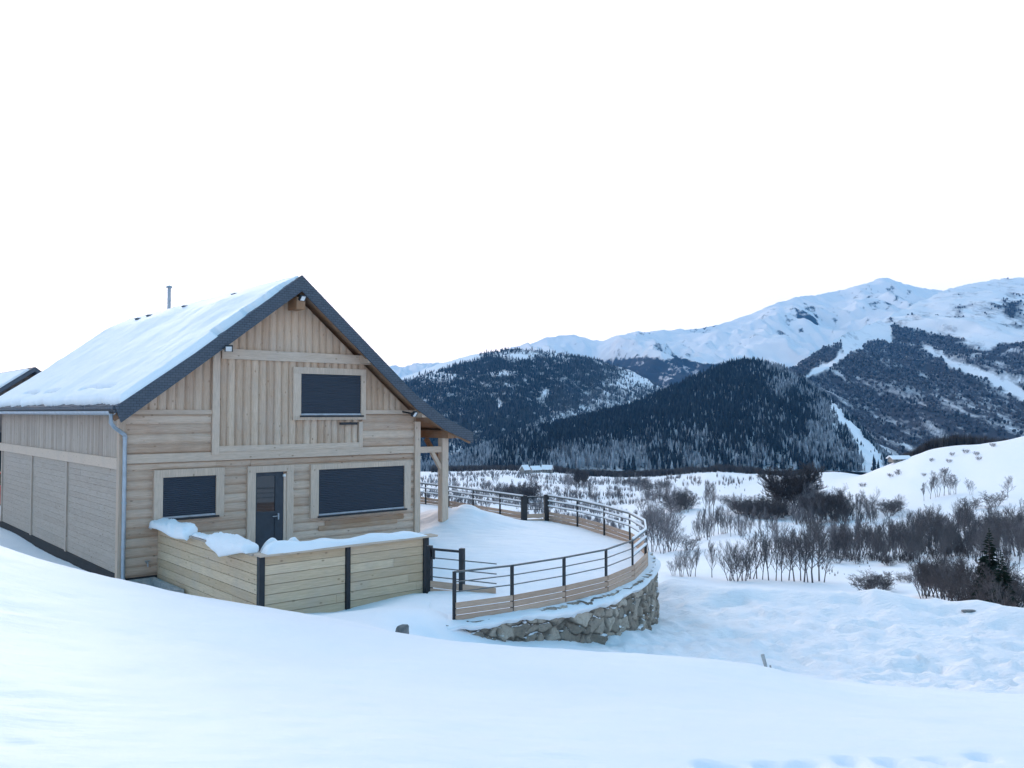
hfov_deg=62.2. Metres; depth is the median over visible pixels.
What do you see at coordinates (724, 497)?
bare bush
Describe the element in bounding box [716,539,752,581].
bare tree
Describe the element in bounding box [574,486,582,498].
bare tree
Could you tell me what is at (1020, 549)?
bare tree
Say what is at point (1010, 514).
bare tree
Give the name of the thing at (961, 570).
bare tree
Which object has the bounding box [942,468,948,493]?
bare tree
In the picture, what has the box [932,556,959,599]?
bare tree
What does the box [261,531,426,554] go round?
snow
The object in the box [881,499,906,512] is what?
bare bush
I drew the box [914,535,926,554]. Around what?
bare tree
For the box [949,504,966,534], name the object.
bare tree
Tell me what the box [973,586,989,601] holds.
bare tree
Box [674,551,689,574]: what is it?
bare tree
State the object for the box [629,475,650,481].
bare bush
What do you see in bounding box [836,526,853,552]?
bare tree
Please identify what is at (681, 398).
conifer forest
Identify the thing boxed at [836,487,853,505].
bare tree
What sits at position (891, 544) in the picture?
bare tree
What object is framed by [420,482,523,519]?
railing
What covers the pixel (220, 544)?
snow slab
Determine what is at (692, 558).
bare tree
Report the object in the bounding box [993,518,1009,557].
bare tree
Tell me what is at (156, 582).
light well
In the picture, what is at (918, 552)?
bare tree
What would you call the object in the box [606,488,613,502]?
bare tree
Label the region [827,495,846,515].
bare tree
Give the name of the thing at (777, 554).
bare tree
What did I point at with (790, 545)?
bare tree
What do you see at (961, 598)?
brushwood
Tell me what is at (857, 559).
bare bush
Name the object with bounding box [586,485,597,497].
bare tree
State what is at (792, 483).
bare tree
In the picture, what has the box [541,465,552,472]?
house
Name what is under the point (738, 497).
bare bush
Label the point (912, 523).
bare tree
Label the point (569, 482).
bare tree
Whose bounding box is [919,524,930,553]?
bare tree
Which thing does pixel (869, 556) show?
bare bush
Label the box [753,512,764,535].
bare tree
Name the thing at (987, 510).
bare tree
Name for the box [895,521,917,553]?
bare tree
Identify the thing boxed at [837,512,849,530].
bare tree
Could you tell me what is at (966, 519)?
bare tree
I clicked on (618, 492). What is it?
bare tree
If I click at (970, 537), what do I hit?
bare tree
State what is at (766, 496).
bare bush
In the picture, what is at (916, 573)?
bare tree
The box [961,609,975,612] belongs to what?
stone
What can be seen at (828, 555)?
bare tree
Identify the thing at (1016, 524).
bare tree
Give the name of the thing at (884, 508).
bare bush
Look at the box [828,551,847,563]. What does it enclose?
bare bush
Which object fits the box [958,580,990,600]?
bare bush
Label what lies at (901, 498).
bare tree
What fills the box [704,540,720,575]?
bare tree
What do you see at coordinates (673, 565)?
bare tree
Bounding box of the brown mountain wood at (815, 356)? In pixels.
[789,277,1023,454]
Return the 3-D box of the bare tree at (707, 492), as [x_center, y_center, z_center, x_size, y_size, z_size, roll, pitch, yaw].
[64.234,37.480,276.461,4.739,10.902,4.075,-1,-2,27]
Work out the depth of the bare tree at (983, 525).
117.96 m
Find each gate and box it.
[426,545,496,593]
[523,494,547,520]
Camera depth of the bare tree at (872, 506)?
249.56 m
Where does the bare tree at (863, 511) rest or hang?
on the snow ground
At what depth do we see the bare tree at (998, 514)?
160.97 m
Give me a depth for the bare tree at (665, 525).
157.93 m
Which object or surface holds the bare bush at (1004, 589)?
on the snow ground
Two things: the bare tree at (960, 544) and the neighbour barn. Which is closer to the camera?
the neighbour barn
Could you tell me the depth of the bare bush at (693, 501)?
303.47 m
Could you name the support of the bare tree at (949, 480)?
on the snow ground
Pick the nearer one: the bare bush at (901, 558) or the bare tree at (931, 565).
the bare tree at (931, 565)
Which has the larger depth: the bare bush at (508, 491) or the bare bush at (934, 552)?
the bare bush at (508, 491)
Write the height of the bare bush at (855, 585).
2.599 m
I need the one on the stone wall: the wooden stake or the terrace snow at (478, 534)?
the terrace snow at (478, 534)
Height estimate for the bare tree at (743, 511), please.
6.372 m
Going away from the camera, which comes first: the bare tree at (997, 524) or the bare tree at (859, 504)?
the bare tree at (997, 524)
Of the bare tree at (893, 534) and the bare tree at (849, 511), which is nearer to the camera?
the bare tree at (893, 534)
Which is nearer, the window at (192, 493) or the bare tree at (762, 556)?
the window at (192, 493)
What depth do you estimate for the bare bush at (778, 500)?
271.09 m
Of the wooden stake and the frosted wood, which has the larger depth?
the frosted wood
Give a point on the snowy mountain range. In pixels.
(791, 332)
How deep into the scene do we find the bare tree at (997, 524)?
124.13 m
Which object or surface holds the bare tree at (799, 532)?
on the snow ground
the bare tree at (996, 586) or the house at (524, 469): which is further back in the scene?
the house at (524, 469)
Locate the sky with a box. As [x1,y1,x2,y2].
[0,0,1023,372]
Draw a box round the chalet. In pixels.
[0,275,472,579]
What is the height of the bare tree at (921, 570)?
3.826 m
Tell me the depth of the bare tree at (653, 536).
162.76 m
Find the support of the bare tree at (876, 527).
on the snow ground
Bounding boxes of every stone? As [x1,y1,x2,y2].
[395,624,408,633]
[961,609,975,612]
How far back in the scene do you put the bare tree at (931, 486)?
273.73 m
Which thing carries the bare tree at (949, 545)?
on the snow ground
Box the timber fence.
[157,530,437,612]
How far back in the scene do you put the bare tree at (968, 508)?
181.42 m
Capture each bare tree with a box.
[483,480,492,493]
[509,486,519,497]
[530,472,538,486]
[564,471,571,488]
[566,477,573,488]
[571,468,589,486]
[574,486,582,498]
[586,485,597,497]
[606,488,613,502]
[615,488,622,502]
[640,512,663,551]
[647,498,672,545]
[648,507,676,553]
[654,507,683,551]
[655,488,663,501]
[657,481,663,491]
[666,506,684,539]
[666,553,678,573]
[673,490,685,512]
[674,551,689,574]
[682,545,696,576]
[689,547,702,576]
[691,517,707,540]
[697,506,718,537]
[701,508,707,528]
[702,486,709,510]
[703,483,716,512]
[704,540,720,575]
[708,481,716,515]
[710,509,719,535]
[714,504,737,533]
[716,505,721,533]
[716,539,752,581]
[716,543,742,580]
[720,513,732,532]
[731,540,756,580]
[738,534,773,578]
[740,500,750,517]
[743,531,762,578]
[748,510,755,532]
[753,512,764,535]
[755,461,826,514]
[755,526,776,579]
[756,537,771,579]
[762,511,770,533]
[766,534,783,580]
[769,513,774,537]
[776,538,789,580]
[780,526,803,580]
[780,537,799,580]
[783,530,803,580]
[794,517,830,582]
[795,534,818,581]
[798,511,822,581]
[799,495,827,521]
[802,482,817,501]
[803,516,833,580]
[804,495,828,517]
[808,499,826,522]
[814,489,833,519]
[817,537,837,581]
[821,503,836,522]
[825,489,848,511]
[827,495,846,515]
[831,483,848,497]
[832,508,848,522]
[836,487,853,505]
[836,496,853,520]
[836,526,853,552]
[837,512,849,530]
[842,506,855,520]
[843,517,866,547]
[847,493,865,519]
[849,520,872,556]
[853,517,880,553]
[854,524,861,554]
[858,522,887,554]
[859,489,881,513]
[861,506,873,522]
[862,496,880,518]
[865,502,877,520]
[866,510,879,522]
[870,530,882,560]
[874,522,886,554]
[874,531,884,559]
[879,518,888,537]
[881,531,895,557]
[885,522,900,549]
[893,533,901,554]
[894,520,909,554]
[895,493,905,510]
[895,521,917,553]
[898,514,924,553]
[900,522,911,552]
[904,511,917,528]
[906,524,919,560]
[907,509,917,528]
[907,535,929,563]
[908,555,939,598]
[908,563,934,596]
[911,549,947,594]
[911,559,925,595]
[914,519,927,538]
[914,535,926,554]
[914,558,949,595]
[915,561,946,598]
[916,531,927,554]
[919,512,935,545]
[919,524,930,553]
[924,504,935,538]
[925,479,934,498]
[925,561,966,593]
[926,566,959,600]
[927,469,946,496]
[928,526,938,550]
[929,510,946,534]
[929,553,957,594]
[931,504,948,519]
[932,517,944,533]
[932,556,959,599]
[934,536,948,558]
[935,556,973,599]
[937,529,961,556]
[938,518,956,553]
[938,528,959,557]
[939,502,959,525]
[940,567,960,599]
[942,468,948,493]
[943,473,954,494]
[946,521,968,555]
[947,553,976,595]
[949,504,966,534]
[951,476,958,492]
[954,532,972,555]
[957,499,976,526]
[960,512,977,536]
[962,575,977,597]
[963,503,973,527]
[963,527,977,554]
[963,575,972,599]
[964,479,975,494]
[966,533,979,558]
[968,557,1018,588]
[973,514,983,528]
[973,528,986,563]
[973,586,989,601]
[979,515,998,531]
[980,523,1000,559]
[981,502,995,520]
[983,577,1012,605]
[984,517,1007,536]
[986,505,1012,541]
[986,523,1002,558]
[988,510,1007,535]
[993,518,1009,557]
[993,535,1001,560]
[1000,536,1015,557]
[1001,506,1016,532]
[1002,476,1013,495]
[1003,497,1023,525]
[1004,518,1023,555]
[1006,509,1023,534]
[1008,515,1022,535]
[1010,566,1023,597]
[1012,536,1023,560]
[1014,530,1023,562]
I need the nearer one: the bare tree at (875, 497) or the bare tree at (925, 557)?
the bare tree at (925, 557)
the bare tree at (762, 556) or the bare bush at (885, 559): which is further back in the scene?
the bare bush at (885, 559)
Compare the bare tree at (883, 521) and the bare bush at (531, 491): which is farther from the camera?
the bare bush at (531, 491)
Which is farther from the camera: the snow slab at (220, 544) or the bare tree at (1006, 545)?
the bare tree at (1006, 545)
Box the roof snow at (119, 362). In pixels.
[0,275,298,407]
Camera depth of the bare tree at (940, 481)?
277.83 m
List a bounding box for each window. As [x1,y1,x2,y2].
[152,467,224,519]
[292,367,365,419]
[309,460,410,518]
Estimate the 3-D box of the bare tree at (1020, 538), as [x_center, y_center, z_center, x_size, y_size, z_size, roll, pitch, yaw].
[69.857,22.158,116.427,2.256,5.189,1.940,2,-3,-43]
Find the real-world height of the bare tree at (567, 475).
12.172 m
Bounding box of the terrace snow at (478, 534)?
[419,502,660,630]
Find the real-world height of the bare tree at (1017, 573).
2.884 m
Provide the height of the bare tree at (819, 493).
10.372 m
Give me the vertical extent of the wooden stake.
0.258 m
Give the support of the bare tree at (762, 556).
on the snow ground
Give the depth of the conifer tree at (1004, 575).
55.44 m
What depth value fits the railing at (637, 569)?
15.02 m
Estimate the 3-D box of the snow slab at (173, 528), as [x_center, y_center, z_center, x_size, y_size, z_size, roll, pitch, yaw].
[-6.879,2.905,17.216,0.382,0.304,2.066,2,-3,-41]
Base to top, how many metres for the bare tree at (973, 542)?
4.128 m
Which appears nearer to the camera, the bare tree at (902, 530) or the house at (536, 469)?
the bare tree at (902, 530)
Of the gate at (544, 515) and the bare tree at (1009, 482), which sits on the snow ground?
the bare tree at (1009, 482)
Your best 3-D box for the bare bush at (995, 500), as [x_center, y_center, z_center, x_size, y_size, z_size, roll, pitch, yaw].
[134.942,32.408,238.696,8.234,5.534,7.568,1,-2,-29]
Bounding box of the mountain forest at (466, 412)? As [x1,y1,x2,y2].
[403,346,664,456]
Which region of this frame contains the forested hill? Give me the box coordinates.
[421,367,897,472]
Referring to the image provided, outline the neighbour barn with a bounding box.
[0,367,41,471]
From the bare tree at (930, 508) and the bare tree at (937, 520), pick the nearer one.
the bare tree at (937, 520)
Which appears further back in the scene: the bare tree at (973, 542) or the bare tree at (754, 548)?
the bare tree at (973, 542)
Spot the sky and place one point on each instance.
(455, 179)
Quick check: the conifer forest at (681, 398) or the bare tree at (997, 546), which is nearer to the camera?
the bare tree at (997, 546)
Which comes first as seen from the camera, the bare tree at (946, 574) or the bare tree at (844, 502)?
the bare tree at (946, 574)
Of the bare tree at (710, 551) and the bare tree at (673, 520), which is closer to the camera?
the bare tree at (710, 551)
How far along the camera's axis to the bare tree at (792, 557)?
108.36 m
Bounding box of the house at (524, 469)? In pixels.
[519,465,530,473]
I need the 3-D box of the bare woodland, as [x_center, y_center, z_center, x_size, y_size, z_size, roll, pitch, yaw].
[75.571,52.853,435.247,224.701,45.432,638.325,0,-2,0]
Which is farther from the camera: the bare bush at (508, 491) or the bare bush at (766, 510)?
the bare bush at (508, 491)
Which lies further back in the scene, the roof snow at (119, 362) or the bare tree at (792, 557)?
the bare tree at (792, 557)
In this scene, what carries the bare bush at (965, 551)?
on the snow ground
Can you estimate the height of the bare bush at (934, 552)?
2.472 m
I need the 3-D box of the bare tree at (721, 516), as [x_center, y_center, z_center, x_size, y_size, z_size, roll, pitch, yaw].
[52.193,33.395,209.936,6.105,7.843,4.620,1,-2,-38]
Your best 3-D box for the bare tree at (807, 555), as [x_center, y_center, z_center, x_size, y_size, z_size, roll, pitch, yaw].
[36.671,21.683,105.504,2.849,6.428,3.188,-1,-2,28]
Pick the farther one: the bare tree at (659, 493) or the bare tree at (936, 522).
the bare tree at (659, 493)
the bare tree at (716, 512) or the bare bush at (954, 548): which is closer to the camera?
the bare bush at (954, 548)
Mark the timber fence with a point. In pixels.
(333, 579)
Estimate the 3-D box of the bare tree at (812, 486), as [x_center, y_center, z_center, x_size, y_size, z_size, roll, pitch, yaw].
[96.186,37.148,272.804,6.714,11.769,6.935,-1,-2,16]
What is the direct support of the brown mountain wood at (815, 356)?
on the wooded mountain at (975, 326)
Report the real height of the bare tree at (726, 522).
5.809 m
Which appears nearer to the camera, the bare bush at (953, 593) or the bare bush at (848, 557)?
the bare bush at (953, 593)
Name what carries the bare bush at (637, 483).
on the snow ground
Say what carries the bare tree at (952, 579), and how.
on the snow ground
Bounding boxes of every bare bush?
[494,486,513,498]
[498,485,526,498]
[507,484,533,498]
[518,485,542,498]
[519,482,542,498]
[628,480,645,488]
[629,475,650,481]
[641,481,656,489]
[655,491,691,512]
[659,492,686,509]
[672,487,695,508]
[673,533,702,549]
[675,493,701,509]
[716,494,729,503]
[722,494,754,513]
[730,499,753,515]
[733,499,764,516]
[741,495,772,505]
[743,497,782,518]
[749,501,778,518]
[752,500,796,518]
[753,491,791,513]
[757,501,791,518]
[760,495,794,517]
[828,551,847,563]
[840,550,856,561]
[845,572,883,590]
[846,553,862,563]
[852,570,897,590]
[862,550,876,560]
[869,572,894,590]
[874,499,904,516]
[879,555,892,564]
[880,555,896,565]
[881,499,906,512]
[892,552,908,562]
[895,571,909,581]
[903,575,912,582]
[927,545,948,558]
[930,572,972,600]
[942,540,966,555]
[945,574,975,598]
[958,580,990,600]
[960,546,976,557]
[961,496,982,509]
[963,566,1023,606]
[968,554,1023,606]
[979,490,1008,507]
[1011,581,1023,606]
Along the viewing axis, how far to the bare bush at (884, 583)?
92.33 m
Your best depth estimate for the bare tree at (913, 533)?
128.60 m
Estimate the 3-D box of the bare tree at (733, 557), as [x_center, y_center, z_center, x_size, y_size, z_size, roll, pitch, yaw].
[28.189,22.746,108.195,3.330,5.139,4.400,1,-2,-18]
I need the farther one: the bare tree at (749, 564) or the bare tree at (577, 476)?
the bare tree at (577, 476)
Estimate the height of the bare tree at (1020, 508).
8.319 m
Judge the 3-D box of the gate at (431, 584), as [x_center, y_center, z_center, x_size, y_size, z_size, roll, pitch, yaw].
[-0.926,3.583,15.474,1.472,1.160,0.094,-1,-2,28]
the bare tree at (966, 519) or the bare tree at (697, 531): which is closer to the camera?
the bare tree at (966, 519)
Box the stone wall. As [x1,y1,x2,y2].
[446,518,659,644]
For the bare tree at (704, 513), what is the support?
on the snow ground
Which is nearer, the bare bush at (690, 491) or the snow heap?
the snow heap
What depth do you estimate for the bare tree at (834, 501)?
252.06 m
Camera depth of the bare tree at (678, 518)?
161.67 m
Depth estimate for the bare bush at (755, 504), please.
262.40 m
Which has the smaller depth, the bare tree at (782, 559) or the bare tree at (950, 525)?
the bare tree at (782, 559)
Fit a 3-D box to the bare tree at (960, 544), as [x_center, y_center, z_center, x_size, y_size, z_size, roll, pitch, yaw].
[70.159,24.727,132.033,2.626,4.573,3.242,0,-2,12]
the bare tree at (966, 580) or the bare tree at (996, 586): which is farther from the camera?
the bare tree at (966, 580)
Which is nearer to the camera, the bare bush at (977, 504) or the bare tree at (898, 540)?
the bare tree at (898, 540)
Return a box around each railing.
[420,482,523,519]
[452,494,647,619]
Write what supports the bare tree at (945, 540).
on the snow ground
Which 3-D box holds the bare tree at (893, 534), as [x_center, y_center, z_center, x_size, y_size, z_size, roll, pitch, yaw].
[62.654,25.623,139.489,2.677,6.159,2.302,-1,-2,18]
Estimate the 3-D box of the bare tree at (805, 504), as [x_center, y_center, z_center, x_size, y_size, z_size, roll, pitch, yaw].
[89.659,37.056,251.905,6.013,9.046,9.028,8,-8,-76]
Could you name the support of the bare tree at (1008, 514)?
on the snow ground
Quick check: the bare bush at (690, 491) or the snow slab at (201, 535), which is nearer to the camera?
the snow slab at (201, 535)
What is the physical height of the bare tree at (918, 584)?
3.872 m
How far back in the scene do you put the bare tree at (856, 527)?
145.35 m
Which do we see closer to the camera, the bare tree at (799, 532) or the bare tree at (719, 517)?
the bare tree at (799, 532)
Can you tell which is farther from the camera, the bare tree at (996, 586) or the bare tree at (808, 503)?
the bare tree at (808, 503)
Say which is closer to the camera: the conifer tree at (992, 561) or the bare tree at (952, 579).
the conifer tree at (992, 561)
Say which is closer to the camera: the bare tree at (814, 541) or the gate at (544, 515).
the gate at (544, 515)
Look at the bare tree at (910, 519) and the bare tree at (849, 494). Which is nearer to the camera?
the bare tree at (910, 519)
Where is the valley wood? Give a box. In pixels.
[430,433,1008,477]
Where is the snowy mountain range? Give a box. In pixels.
[389,278,941,387]
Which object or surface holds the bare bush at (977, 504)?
on the snow ground
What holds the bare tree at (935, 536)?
on the snow ground
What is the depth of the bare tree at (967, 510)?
178.68 m
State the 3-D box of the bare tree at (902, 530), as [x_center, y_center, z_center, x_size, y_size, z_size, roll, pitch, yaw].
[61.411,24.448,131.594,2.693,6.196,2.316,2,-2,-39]
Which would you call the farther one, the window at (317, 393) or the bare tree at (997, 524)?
the bare tree at (997, 524)
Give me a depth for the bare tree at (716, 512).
206.85 m
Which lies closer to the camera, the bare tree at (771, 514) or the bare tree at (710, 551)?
the bare tree at (710, 551)
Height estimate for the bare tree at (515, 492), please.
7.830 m
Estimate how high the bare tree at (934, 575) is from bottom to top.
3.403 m
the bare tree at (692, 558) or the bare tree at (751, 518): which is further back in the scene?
the bare tree at (751, 518)
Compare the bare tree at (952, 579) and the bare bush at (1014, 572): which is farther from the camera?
the bare tree at (952, 579)
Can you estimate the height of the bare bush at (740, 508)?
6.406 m
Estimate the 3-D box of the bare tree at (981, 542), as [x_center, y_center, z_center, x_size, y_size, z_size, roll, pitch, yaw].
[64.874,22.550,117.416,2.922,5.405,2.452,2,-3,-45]
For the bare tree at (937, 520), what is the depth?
157.97 m
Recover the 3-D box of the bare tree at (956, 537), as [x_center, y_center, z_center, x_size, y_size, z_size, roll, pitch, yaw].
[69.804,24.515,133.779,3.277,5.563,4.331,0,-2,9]
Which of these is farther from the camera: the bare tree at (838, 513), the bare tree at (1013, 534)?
the bare tree at (838, 513)
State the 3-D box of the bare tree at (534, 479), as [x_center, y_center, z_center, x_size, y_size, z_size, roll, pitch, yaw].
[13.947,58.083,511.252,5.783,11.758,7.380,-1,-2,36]
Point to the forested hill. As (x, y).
(867, 449)
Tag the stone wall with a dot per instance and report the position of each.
(639, 610)
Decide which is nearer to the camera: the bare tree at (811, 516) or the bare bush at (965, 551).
the bare tree at (811, 516)
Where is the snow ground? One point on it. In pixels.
(96, 670)
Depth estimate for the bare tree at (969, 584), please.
63.74 m
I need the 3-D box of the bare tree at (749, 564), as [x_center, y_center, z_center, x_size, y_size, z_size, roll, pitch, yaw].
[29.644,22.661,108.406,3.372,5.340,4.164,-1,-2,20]
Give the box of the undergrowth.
[420,469,680,532]
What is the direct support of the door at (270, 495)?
in the chalet
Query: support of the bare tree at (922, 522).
on the snow ground
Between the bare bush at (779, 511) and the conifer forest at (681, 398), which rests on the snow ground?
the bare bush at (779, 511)
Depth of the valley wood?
904.50 m
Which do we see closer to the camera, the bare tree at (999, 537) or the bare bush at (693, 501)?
the bare tree at (999, 537)
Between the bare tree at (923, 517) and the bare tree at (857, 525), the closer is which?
the bare tree at (923, 517)
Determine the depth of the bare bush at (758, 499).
285.56 m
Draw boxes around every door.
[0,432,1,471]
[246,465,293,550]
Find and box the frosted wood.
[420,359,891,471]
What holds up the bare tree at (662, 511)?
on the snow ground
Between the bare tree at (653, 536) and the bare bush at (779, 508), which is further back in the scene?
the bare bush at (779, 508)
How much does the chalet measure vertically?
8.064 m
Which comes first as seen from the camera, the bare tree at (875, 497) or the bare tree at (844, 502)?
the bare tree at (844, 502)
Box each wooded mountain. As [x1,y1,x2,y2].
[401,349,660,454]
[796,277,1023,452]
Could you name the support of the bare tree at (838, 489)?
on the snow ground
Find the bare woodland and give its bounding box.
[449,469,1023,559]
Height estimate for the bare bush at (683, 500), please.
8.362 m
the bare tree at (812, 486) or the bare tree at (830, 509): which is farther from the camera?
the bare tree at (812, 486)
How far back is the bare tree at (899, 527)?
149.79 m
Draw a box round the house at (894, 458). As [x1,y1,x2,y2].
[886,455,910,462]
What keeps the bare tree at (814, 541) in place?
on the snow ground
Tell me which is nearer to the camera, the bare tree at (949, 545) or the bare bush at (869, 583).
the bare bush at (869, 583)
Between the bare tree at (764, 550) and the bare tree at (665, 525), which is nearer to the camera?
the bare tree at (764, 550)
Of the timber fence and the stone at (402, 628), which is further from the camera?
the timber fence
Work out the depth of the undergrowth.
432.97 m
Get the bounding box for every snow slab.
[148,518,197,540]
[192,532,208,539]
[205,532,258,556]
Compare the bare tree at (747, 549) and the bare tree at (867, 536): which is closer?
the bare tree at (747, 549)
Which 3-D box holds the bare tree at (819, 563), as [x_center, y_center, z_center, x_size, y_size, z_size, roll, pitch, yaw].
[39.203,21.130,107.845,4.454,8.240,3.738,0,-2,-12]
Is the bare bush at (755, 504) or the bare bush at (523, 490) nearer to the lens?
the bare bush at (755, 504)
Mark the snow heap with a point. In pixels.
(270, 540)
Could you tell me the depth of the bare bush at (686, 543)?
166.78 m
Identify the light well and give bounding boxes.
[127,577,183,592]
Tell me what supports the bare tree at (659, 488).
on the snow ground
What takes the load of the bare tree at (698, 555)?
on the snow ground
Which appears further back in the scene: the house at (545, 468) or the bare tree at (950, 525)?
the house at (545, 468)
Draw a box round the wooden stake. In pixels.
[761,654,770,667]
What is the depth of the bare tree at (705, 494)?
281.13 m
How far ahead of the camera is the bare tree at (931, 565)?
77.94 m
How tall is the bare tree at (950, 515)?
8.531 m
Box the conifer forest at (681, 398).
[420,355,891,470]
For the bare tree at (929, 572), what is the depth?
84.28 m
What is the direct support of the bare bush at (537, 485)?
on the snow ground
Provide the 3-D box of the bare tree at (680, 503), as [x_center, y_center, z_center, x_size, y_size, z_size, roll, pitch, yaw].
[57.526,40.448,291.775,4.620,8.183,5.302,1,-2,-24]
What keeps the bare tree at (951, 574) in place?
on the snow ground
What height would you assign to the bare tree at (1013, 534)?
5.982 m
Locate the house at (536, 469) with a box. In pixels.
[530,466,541,472]
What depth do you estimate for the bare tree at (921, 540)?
131.52 m
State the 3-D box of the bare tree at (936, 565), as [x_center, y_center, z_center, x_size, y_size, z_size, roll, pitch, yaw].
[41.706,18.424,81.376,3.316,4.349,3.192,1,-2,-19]
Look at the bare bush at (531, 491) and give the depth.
410.63 m
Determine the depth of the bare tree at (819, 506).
249.27 m
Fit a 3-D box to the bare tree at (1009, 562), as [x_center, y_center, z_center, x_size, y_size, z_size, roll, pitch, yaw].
[36.063,14.824,63.569,3.685,4.087,3.197,-1,-2,17]
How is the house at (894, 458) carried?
on the snow ground
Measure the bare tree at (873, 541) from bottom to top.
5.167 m
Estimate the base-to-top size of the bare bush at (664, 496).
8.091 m
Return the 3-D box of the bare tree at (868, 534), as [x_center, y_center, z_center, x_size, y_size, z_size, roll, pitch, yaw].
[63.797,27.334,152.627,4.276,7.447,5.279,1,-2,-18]
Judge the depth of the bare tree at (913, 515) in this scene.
186.91 m
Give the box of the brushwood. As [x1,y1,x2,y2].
[648,471,1023,606]
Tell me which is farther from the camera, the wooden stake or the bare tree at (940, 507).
the bare tree at (940, 507)
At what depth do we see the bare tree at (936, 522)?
157.02 m
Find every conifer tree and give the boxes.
[971,528,997,600]
[986,551,1018,606]
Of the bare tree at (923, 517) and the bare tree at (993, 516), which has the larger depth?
the bare tree at (923, 517)
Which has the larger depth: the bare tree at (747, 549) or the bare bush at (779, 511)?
the bare bush at (779, 511)
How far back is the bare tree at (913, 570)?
85.50 m
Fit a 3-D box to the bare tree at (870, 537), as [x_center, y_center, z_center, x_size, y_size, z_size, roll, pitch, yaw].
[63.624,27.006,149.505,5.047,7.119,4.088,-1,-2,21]
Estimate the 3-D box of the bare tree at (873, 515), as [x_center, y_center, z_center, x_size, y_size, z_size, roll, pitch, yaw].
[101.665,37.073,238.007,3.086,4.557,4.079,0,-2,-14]
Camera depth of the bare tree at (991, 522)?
133.33 m
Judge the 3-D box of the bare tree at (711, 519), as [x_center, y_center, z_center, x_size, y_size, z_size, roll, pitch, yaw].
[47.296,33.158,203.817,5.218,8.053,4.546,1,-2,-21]
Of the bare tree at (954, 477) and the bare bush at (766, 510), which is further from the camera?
the bare tree at (954, 477)
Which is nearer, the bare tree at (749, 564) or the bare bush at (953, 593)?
the bare bush at (953, 593)
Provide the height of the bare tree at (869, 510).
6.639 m
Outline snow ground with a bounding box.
[0,436,1023,767]
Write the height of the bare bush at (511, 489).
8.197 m
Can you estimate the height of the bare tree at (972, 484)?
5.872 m
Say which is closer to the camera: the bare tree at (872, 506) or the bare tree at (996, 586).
the bare tree at (996, 586)
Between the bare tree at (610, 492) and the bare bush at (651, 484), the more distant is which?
the bare bush at (651, 484)
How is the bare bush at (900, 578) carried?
on the snow ground
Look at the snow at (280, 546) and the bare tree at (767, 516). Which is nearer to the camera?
the snow at (280, 546)
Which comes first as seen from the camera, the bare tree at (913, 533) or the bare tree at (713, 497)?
the bare tree at (913, 533)
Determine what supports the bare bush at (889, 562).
on the snow ground
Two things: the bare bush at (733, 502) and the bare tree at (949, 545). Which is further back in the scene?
the bare bush at (733, 502)
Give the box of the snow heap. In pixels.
[260,537,305,561]
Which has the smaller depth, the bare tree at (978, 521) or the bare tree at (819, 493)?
the bare tree at (978, 521)
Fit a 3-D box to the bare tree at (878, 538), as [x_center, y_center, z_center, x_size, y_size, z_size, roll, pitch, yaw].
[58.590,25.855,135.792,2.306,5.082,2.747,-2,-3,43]
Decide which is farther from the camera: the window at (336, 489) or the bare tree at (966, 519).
the bare tree at (966, 519)
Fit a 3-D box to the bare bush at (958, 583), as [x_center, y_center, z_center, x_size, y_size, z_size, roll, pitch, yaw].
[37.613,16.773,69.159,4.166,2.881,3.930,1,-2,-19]
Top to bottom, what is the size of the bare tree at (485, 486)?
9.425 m
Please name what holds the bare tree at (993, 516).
on the snow ground
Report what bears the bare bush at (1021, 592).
on the snow ground
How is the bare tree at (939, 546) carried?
on the snow ground
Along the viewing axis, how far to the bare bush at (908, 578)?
101.11 m

